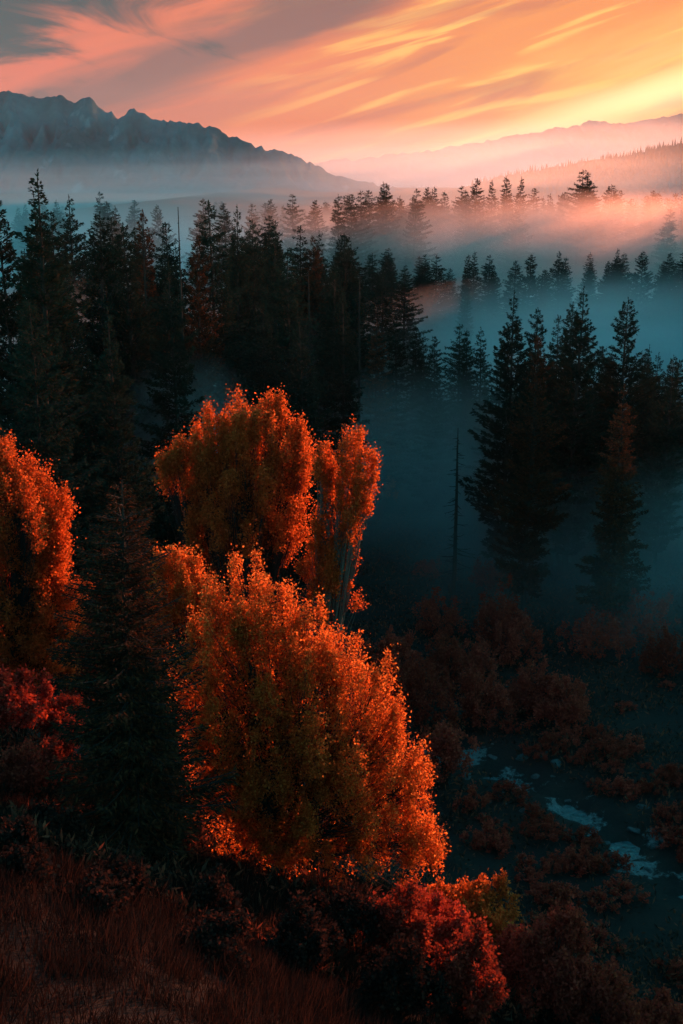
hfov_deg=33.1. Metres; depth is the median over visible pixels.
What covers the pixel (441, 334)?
conifer tree
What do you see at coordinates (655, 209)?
conifer tree
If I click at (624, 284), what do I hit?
conifer tree
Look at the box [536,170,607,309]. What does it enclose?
conifer tree
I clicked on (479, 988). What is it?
bush
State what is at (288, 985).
grass
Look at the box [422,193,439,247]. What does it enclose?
conifer tree
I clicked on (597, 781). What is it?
shrub
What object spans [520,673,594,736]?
bush
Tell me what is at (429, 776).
shrub
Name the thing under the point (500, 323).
conifer tree
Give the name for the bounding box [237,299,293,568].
conifer tree
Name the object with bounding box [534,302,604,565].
conifer tree
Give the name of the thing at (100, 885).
bush
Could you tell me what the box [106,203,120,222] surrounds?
conifer tree
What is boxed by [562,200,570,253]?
conifer tree
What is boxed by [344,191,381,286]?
conifer tree
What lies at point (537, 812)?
shrub
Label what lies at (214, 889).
bush
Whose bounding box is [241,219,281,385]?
conifer tree
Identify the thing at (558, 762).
boulder
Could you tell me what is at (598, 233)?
conifer tree
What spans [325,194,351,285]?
conifer tree
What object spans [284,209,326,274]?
conifer tree
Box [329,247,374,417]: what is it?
conifer tree
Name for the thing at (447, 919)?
bush
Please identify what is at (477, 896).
bush
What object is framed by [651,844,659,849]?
boulder
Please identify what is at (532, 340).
conifer tree
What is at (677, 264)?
conifer tree
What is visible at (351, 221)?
conifer tree
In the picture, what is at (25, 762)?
bush
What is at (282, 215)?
conifer tree
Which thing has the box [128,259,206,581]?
conifer tree
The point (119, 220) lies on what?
conifer tree
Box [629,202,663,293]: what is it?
conifer tree
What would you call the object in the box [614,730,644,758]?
shrub
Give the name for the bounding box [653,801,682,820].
shrub
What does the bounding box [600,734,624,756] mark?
shrub
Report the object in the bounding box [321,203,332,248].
conifer tree
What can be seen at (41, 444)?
conifer tree
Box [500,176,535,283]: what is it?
conifer tree
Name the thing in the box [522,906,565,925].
shrub
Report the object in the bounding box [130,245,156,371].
conifer tree
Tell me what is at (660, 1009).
bush
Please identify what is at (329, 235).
conifer tree
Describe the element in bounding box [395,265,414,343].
conifer tree
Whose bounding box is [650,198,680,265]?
conifer tree
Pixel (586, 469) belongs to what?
conifer tree
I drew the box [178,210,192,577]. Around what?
dead tree
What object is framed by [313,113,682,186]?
mountain
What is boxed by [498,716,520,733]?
shrub
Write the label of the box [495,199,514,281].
conifer tree
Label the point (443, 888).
bush
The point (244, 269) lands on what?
conifer tree
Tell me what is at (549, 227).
conifer tree
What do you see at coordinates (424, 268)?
conifer tree
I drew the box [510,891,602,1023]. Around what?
bush
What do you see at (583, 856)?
shrub
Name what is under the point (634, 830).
boulder
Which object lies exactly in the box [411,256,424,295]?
conifer tree
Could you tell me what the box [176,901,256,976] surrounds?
bush
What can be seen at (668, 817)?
shrub
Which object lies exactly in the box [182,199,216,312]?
conifer tree
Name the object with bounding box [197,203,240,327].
conifer tree
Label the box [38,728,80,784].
bush
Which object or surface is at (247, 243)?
conifer tree
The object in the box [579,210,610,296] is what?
conifer tree
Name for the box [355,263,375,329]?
conifer tree
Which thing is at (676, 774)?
shrub
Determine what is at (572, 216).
conifer tree
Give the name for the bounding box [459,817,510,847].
shrub
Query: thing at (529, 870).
shrub
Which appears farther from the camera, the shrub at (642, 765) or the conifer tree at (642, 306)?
the conifer tree at (642, 306)
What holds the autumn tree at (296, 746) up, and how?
on the ground at (610, 819)
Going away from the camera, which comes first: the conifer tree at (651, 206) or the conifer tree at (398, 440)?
the conifer tree at (398, 440)
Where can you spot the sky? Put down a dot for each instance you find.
(314, 81)
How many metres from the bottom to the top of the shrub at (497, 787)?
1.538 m
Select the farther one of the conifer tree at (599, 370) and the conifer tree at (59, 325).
the conifer tree at (599, 370)
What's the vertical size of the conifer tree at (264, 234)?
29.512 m
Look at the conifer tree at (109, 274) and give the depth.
125.53 m
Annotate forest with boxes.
[471,136,682,207]
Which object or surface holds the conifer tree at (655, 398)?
on the ground at (610, 819)
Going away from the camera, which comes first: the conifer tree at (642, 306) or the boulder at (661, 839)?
the boulder at (661, 839)
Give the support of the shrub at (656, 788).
on the ground at (610, 819)
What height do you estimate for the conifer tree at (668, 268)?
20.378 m
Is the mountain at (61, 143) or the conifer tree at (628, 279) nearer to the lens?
the conifer tree at (628, 279)
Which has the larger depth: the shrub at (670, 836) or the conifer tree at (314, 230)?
the conifer tree at (314, 230)
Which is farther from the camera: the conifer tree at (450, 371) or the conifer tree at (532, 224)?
the conifer tree at (532, 224)
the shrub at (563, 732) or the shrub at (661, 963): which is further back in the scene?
the shrub at (563, 732)
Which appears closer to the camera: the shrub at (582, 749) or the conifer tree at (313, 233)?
the shrub at (582, 749)
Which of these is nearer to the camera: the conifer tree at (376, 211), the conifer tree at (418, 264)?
the conifer tree at (418, 264)
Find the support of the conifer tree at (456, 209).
on the ground at (610, 819)
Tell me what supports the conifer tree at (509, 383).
on the ground at (610, 819)
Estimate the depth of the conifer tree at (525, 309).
231.68 m
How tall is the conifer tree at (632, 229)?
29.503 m
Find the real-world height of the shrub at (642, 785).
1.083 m
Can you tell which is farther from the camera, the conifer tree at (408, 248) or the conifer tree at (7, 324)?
the conifer tree at (408, 248)
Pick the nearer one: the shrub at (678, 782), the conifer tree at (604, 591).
the shrub at (678, 782)
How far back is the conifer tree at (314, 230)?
313.73 m
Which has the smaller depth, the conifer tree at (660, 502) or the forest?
the conifer tree at (660, 502)
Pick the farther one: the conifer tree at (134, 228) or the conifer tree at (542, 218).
the conifer tree at (542, 218)
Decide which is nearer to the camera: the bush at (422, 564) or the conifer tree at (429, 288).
the bush at (422, 564)
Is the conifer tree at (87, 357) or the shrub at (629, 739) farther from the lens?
the conifer tree at (87, 357)
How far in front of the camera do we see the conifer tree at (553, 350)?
106.22 m
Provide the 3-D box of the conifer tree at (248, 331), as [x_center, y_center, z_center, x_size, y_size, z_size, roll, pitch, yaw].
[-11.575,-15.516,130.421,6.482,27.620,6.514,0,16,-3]
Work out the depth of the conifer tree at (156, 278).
141.15 m
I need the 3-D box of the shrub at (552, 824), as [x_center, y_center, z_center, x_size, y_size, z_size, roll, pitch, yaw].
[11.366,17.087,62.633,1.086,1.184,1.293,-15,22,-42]
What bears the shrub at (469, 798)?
on the ground at (610, 819)
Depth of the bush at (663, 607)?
89.50 m
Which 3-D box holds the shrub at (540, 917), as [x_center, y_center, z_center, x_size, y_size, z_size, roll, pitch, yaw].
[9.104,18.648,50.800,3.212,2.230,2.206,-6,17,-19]
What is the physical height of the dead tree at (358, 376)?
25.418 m
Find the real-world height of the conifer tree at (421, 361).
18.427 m
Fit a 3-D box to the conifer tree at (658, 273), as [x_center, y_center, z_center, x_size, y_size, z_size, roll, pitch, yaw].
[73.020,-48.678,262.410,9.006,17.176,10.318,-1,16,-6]
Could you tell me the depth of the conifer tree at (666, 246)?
293.67 m
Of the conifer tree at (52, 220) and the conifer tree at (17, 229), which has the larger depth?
the conifer tree at (17, 229)
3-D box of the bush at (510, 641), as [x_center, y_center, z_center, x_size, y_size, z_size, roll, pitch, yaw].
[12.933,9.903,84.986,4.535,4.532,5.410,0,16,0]
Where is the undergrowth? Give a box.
[0,503,682,1023]
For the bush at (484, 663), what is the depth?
81.61 m
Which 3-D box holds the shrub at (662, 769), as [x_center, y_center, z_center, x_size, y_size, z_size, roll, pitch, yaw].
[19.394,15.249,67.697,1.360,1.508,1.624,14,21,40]
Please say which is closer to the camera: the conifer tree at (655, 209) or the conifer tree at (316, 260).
the conifer tree at (316, 260)
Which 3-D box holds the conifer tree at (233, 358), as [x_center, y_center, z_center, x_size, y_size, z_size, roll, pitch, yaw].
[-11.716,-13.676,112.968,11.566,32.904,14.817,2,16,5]
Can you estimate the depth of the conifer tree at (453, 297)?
259.89 m
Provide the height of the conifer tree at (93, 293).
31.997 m
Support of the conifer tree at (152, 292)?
on the ground at (610, 819)
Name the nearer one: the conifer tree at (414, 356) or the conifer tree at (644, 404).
the conifer tree at (644, 404)
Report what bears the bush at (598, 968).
on the ground at (610, 819)
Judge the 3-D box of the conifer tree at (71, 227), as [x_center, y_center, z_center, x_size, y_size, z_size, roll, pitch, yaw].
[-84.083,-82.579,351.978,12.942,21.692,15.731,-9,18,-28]
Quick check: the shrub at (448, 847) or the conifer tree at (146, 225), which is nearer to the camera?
the shrub at (448, 847)
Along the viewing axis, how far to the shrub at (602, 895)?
55.80 m
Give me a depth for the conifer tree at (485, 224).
320.16 m
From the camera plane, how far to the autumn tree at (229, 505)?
54.01 m
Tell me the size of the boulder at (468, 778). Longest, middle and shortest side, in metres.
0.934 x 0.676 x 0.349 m
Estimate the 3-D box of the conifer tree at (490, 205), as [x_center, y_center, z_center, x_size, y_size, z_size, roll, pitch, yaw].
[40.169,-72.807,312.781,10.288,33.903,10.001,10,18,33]
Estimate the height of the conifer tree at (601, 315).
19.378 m
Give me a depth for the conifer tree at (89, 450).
92.64 m
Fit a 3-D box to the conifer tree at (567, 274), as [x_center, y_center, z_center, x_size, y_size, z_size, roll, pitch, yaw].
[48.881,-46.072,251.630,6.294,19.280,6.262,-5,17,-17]
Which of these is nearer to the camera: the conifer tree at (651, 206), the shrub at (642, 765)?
the shrub at (642, 765)
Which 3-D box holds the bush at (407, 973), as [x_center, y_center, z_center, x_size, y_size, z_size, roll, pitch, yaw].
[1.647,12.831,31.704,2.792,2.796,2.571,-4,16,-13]
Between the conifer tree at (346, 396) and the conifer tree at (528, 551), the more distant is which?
the conifer tree at (346, 396)
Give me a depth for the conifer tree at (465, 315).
203.16 m
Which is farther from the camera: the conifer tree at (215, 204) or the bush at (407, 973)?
the conifer tree at (215, 204)
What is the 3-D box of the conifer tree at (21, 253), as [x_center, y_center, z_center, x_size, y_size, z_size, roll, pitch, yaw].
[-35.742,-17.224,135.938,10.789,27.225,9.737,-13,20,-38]
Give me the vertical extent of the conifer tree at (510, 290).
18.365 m
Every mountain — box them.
[0,90,403,193]
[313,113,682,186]
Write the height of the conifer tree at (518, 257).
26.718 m
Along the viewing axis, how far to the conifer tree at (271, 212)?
300.07 m
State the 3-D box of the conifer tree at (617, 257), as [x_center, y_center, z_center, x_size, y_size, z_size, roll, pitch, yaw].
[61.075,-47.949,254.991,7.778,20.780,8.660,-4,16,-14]
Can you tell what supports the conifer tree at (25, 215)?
on the ground at (610, 819)
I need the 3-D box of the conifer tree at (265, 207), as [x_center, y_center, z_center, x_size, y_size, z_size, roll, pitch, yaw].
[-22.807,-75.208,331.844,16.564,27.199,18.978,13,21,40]
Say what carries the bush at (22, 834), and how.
on the ground at (610, 819)
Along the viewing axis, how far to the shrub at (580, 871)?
59.28 m
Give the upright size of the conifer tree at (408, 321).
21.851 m
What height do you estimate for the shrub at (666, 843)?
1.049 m
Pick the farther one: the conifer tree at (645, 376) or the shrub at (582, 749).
the conifer tree at (645, 376)
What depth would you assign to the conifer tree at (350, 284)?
132.21 m
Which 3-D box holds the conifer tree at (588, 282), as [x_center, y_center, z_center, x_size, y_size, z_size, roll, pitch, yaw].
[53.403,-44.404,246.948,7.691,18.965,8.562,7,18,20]
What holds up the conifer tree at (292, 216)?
on the ground at (610, 819)
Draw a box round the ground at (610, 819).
[0,187,682,1023]
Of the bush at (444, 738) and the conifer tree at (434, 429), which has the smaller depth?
the bush at (444, 738)
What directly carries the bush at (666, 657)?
on the ground at (610, 819)
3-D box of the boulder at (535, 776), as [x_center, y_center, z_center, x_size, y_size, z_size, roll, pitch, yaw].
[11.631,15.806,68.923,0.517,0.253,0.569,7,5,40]
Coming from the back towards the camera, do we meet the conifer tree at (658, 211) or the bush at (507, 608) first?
the conifer tree at (658, 211)
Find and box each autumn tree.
[0,428,95,719]
[140,535,229,776]
[152,383,317,718]
[161,542,451,889]
[290,414,382,800]
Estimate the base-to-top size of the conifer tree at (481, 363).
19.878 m
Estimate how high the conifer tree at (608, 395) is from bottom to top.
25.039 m
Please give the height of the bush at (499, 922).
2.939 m
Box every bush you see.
[0,658,57,744]
[0,737,65,798]
[0,807,60,887]
[20,797,92,854]
[35,690,88,747]
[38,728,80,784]
[49,862,134,926]
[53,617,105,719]
[86,849,150,909]
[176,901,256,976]
[180,857,241,919]
[258,889,345,974]
[305,878,383,955]
[348,625,418,706]
[354,931,455,1022]
[359,876,434,956]
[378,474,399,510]
[386,650,466,749]
[409,718,481,788]
[412,555,443,579]
[412,586,468,642]
[420,883,471,964]
[425,627,476,699]
[425,913,510,1023]
[426,876,459,902]
[441,867,522,941]
[455,661,520,729]
[460,634,501,680]
[471,572,542,653]
[485,918,530,1003]
[487,907,518,956]
[488,613,546,671]
[497,654,562,721]
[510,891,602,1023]
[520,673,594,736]
[547,608,638,664]
[571,950,649,1023]
[573,954,616,1009]
[587,588,682,645]
[631,982,682,1023]
[635,624,682,677]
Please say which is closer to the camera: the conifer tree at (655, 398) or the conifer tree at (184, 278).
the conifer tree at (655, 398)
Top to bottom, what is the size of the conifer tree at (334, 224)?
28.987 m
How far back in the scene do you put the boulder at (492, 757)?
70.98 m
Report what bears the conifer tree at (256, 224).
on the ground at (610, 819)
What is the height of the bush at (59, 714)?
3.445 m
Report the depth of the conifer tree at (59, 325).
77.22 m
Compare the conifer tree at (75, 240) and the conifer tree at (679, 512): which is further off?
the conifer tree at (75, 240)
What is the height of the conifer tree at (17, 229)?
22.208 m
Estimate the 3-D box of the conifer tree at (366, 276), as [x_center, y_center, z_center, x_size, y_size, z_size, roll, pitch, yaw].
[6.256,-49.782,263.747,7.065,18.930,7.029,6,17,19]
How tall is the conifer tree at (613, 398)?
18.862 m
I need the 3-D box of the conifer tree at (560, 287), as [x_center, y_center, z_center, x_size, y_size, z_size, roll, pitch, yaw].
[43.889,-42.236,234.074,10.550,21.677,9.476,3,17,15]
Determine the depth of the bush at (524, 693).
75.84 m
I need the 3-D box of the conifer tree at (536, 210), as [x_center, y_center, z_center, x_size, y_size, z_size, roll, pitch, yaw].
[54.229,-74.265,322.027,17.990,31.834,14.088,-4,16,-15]
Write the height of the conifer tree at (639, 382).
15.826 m
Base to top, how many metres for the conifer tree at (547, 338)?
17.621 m
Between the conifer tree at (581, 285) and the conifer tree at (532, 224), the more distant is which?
the conifer tree at (532, 224)
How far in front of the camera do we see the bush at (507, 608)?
86.79 m
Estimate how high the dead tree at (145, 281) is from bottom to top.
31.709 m
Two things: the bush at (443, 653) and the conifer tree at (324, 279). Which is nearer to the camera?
the bush at (443, 653)
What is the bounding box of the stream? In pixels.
[436,756,682,898]
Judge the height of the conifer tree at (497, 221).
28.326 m
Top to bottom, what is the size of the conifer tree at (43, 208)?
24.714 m
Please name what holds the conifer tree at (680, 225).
on the ground at (610, 819)
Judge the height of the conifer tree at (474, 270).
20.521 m
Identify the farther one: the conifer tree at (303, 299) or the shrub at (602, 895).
the conifer tree at (303, 299)
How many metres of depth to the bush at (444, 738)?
65.74 m
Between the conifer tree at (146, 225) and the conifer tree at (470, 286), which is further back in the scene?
the conifer tree at (146, 225)
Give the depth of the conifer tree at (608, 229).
311.16 m
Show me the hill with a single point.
(633, 189)
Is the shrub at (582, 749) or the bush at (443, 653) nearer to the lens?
the shrub at (582, 749)
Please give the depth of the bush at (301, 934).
32.29 m
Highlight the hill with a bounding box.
[426,143,682,206]
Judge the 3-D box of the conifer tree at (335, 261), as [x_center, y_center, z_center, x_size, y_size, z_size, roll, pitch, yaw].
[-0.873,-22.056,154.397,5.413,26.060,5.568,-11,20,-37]
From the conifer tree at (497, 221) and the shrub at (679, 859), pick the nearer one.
the shrub at (679, 859)
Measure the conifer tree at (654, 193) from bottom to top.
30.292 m
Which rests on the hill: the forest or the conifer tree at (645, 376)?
the forest
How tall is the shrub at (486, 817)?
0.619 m
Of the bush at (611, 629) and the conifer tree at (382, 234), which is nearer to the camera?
the bush at (611, 629)
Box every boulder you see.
[463,773,470,779]
[487,754,496,759]
[515,753,528,760]
[531,774,539,778]
[550,759,560,767]
[627,827,639,833]
[636,804,649,808]
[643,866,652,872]
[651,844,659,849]
[658,835,675,842]
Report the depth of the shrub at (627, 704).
76.62 m
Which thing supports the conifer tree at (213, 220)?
on the ground at (610, 819)
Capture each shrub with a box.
[419,765,444,783]
[422,835,451,866]
[452,781,491,813]
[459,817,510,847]
[469,832,513,858]
[474,812,499,822]
[486,779,530,806]
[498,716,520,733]
[514,851,549,881]
[518,740,547,759]
[518,819,565,841]
[519,806,555,831]
[520,912,575,954]
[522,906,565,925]
[523,801,548,820]
[523,874,578,908]
[532,881,584,913]
[538,730,570,754]
[538,816,558,832]
[540,726,581,746]
[546,845,597,877]
[549,854,573,873]
[560,824,602,853]
[563,752,583,764]
[564,841,603,870]
[576,748,594,762]
[578,735,627,767]
[582,721,613,741]
[584,885,620,913]
[586,776,607,794]
[586,851,610,875]
[587,919,626,955]
[592,758,624,773]
[599,775,642,802]
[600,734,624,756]
[602,849,634,873]
[602,872,650,903]
[603,778,641,799]
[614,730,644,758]
[615,700,637,713]
[615,741,635,755]
[636,761,653,769]
[637,779,667,796]
[638,777,653,793]
[649,768,675,786]
[649,824,682,849]
[651,807,680,830]
[651,951,682,979]
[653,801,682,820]
[656,761,681,779]
[658,679,676,690]
[663,760,682,784]
[667,800,682,817]
[667,826,682,858]
[668,957,682,988]
[674,772,682,787]
[676,846,682,862]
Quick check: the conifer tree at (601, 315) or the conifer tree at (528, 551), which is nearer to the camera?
the conifer tree at (528, 551)
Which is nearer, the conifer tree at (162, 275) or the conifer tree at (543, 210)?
the conifer tree at (162, 275)
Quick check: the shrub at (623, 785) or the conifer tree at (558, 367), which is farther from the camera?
the conifer tree at (558, 367)
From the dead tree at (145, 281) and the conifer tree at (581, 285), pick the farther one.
the conifer tree at (581, 285)
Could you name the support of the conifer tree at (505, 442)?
on the ground at (610, 819)
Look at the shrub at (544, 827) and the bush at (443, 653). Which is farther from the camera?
the bush at (443, 653)
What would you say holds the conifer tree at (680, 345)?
on the ground at (610, 819)
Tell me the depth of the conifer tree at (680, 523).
112.20 m
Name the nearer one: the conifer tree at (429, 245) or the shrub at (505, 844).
the shrub at (505, 844)
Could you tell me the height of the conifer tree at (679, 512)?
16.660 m
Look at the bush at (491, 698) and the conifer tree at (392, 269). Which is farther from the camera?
the conifer tree at (392, 269)
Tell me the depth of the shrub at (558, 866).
58.74 m
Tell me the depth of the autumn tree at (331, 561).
51.86 m
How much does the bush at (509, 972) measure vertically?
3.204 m
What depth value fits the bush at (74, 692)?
62.21 m
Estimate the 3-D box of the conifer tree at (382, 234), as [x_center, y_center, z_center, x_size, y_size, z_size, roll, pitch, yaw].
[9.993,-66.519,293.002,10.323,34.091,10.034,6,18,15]
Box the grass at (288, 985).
[0,728,575,1023]
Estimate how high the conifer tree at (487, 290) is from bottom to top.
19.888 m
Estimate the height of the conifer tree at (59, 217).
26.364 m
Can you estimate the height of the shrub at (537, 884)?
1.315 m
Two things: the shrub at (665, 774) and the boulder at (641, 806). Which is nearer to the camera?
the boulder at (641, 806)
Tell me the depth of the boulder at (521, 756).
70.40 m
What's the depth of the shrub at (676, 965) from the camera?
50.33 m
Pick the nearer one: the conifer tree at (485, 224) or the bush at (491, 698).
the bush at (491, 698)
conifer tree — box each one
[0,169,152,614]
[0,200,78,510]
[0,300,118,689]
[2,249,38,423]
[3,207,25,272]
[6,192,99,575]
[16,204,58,265]
[17,205,34,258]
[36,211,102,470]
[40,265,113,582]
[44,479,241,864]
[48,202,77,280]
[52,195,103,375]
[53,207,83,257]
[69,211,160,538]
[72,235,108,323]
[74,307,165,688]
[78,216,158,395]
[78,236,96,330]
[85,222,189,558]
[86,192,113,250]
[95,201,130,286]
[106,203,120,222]
[110,205,129,289]
[122,211,154,255]
[123,209,183,439]
[124,200,158,283]
[125,227,148,302]
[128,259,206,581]
[129,222,209,543]
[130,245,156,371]
[143,204,185,286]
[144,243,215,386]
[158,235,234,555]
[170,246,195,404]
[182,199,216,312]
[183,199,263,428]
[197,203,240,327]
[206,203,230,270]
[206,207,217,253]
[212,203,219,228]
[213,206,268,409]
[214,206,230,287]
[220,256,256,407]
[221,230,256,291]
[224,227,286,401]
[234,247,337,560]
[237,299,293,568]
[240,204,263,247]
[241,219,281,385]
[244,210,262,252]
[248,203,274,234]
[255,220,303,389]
[255,242,288,324]
[256,215,292,307]
[258,199,287,262]
[258,228,293,389]
[276,206,303,268]
[277,316,336,584]
[278,194,309,306]
[281,225,323,430]
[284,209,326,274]
[291,235,329,430]
[297,200,331,285]
[297,249,311,312]
[304,207,331,258]
[306,269,373,518]
[307,234,404,458]
[308,247,385,424]
[310,231,327,360]
[316,258,336,306]
[316,294,371,544]
[318,202,329,248]
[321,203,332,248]
[324,212,332,264]
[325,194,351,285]
[325,196,345,247]
[325,249,338,292]
[327,198,340,269]
[329,194,378,285]
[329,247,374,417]
[330,236,372,350]
[336,254,361,386]
[343,195,351,227]
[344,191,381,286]
[352,190,397,274]
[354,319,406,505]
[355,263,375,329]
[360,253,386,355]
[362,254,375,301]
[363,273,416,408]
[365,321,430,502]
[366,197,381,240]
[368,251,410,332]
[371,182,395,271]
[371,266,392,358]
[372,183,411,282]
[375,248,402,319]
[380,268,436,396]
[388,257,399,321]
[390,196,410,269]
[391,199,422,271]
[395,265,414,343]
[397,189,441,294]
[399,209,437,267]
[401,324,424,476]
[402,337,470,510]
[405,254,444,344]
[405,266,433,338]
[409,264,443,326]
[410,333,431,486]
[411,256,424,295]
[413,255,457,353]
[417,187,436,243]
[417,204,449,300]
[421,324,477,488]
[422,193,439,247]
[423,187,456,277]
[437,186,472,288]
[437,192,454,294]
[438,268,469,339]
[442,190,481,283]
[444,191,477,300]
[447,178,500,304]
[449,331,480,507]
[452,255,477,344]
[452,270,474,368]
[458,290,548,574]
[458,327,493,503]
[463,354,518,513]
[468,252,481,342]
[473,255,501,343]
[476,265,507,344]
[477,181,501,300]
[477,202,497,299]
[478,336,574,614]
[488,261,525,341]
[489,379,530,516]
[491,176,517,298]
[493,309,561,535]
[494,198,502,261]
[494,210,540,308]
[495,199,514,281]
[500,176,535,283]
[504,254,549,349]
[514,270,568,355]
[517,205,544,296]
[521,188,552,297]
[527,193,561,275]
[530,251,581,347]
[531,203,560,293]
[531,285,616,577]
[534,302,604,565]
[535,197,546,236]
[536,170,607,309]
[536,314,574,552]
[538,270,549,327]
[539,205,569,305]
[545,173,606,306]
[548,192,571,227]
[553,258,574,339]
[557,200,575,276]
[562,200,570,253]
[564,297,671,559]
[574,252,597,334]
[574,384,651,625]
[575,260,603,347]
[578,185,613,293]
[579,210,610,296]
[581,346,624,445]
[582,263,628,356]
[583,349,624,537]
[586,184,637,268]
[589,272,612,332]
[591,360,619,459]
[594,261,612,332]
[596,260,631,359]
[600,193,630,260]
[601,264,638,359]
[608,199,648,292]
[610,250,625,287]
[615,191,635,241]
[615,345,660,557]
[619,254,629,299]
[623,352,654,424]
[624,272,639,338]
[625,196,657,265]
[626,251,671,355]
[627,197,656,301]
[627,355,682,574]
[628,362,644,435]
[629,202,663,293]
[631,364,665,534]
[632,194,661,262]
[635,190,658,235]
[636,194,664,228]
[642,267,675,357]
[643,352,664,528]
[643,376,682,539]
[644,253,680,344]
[646,261,670,329]
[647,207,681,300]
[649,359,682,535]
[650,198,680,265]
[652,193,663,256]
[654,264,682,356]
[657,193,681,270]
[669,194,682,260]
[670,209,682,276]
[672,261,682,350]
[673,253,682,319]
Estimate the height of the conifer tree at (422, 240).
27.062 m
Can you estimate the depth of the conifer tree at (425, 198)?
346.69 m
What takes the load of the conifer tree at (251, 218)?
on the ground at (610, 819)
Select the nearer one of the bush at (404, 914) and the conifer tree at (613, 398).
the bush at (404, 914)
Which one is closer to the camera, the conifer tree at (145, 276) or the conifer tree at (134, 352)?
the conifer tree at (134, 352)
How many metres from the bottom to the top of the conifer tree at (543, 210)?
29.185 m
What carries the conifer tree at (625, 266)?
on the ground at (610, 819)
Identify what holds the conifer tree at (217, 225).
on the ground at (610, 819)
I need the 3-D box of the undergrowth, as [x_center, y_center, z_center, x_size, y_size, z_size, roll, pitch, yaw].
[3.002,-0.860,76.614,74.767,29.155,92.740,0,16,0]
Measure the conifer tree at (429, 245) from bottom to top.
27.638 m
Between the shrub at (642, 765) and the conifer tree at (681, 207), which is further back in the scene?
the conifer tree at (681, 207)
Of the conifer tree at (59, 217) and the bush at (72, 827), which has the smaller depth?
the bush at (72, 827)
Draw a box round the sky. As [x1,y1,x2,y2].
[0,0,682,162]
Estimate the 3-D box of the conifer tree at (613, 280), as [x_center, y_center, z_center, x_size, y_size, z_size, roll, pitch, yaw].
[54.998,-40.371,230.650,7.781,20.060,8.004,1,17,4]
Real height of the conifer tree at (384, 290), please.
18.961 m
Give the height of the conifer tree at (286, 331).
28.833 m
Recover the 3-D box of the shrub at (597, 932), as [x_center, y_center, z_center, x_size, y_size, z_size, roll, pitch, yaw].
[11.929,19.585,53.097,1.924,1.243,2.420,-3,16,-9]
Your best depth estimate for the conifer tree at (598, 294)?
252.52 m
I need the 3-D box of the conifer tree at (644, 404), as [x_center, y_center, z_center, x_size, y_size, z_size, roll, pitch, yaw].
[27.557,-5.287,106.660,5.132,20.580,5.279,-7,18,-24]
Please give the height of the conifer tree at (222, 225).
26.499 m
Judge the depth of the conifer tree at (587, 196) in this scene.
307.18 m
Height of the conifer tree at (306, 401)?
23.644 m
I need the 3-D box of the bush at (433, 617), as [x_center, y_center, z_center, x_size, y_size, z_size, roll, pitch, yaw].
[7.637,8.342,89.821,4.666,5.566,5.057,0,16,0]
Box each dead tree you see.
[141,214,156,545]
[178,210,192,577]
[354,278,362,460]
[439,432,477,598]
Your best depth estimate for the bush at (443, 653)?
79.51 m
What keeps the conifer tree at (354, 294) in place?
on the ground at (610, 819)
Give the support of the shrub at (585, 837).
on the ground at (610, 819)
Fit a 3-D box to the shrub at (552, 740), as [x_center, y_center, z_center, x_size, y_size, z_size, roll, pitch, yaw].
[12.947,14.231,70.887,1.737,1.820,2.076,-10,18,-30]
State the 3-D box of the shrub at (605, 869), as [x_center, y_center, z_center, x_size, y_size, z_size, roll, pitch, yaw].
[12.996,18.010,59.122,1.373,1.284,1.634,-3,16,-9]
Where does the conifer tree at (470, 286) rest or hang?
on the ground at (610, 819)
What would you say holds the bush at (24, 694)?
on the ground at (610, 819)
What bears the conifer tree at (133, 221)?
on the ground at (610, 819)
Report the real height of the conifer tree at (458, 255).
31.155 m
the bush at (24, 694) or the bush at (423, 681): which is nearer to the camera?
the bush at (24, 694)
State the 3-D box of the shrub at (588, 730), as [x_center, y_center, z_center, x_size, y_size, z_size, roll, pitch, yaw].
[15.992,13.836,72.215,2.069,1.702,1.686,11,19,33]
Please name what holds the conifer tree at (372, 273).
on the ground at (610, 819)
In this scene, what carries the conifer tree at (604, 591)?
on the ground at (610, 819)
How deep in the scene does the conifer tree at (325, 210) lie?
369.40 m
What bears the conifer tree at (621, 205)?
on the ground at (610, 819)
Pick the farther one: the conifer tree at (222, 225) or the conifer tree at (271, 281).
the conifer tree at (222, 225)
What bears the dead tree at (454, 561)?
on the ground at (610, 819)
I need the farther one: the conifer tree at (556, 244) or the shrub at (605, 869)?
the conifer tree at (556, 244)
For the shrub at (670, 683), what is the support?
on the ground at (610, 819)
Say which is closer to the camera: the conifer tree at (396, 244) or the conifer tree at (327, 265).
the conifer tree at (327, 265)
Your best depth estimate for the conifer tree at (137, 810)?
36.12 m
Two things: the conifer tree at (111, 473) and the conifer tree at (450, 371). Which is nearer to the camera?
the conifer tree at (111, 473)
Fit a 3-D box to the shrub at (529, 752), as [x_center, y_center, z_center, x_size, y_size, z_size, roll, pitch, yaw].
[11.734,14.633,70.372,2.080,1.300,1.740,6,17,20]
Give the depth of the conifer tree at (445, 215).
328.70 m
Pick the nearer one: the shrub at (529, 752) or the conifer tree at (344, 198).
the shrub at (529, 752)
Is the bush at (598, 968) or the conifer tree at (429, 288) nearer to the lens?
the bush at (598, 968)
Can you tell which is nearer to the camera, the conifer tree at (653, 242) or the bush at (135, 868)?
the bush at (135, 868)
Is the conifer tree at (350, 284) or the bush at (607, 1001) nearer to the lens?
the bush at (607, 1001)
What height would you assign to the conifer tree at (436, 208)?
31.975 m
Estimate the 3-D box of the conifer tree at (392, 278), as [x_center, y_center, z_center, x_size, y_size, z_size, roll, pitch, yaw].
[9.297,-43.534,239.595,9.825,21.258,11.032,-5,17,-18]
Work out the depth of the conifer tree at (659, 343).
231.28 m

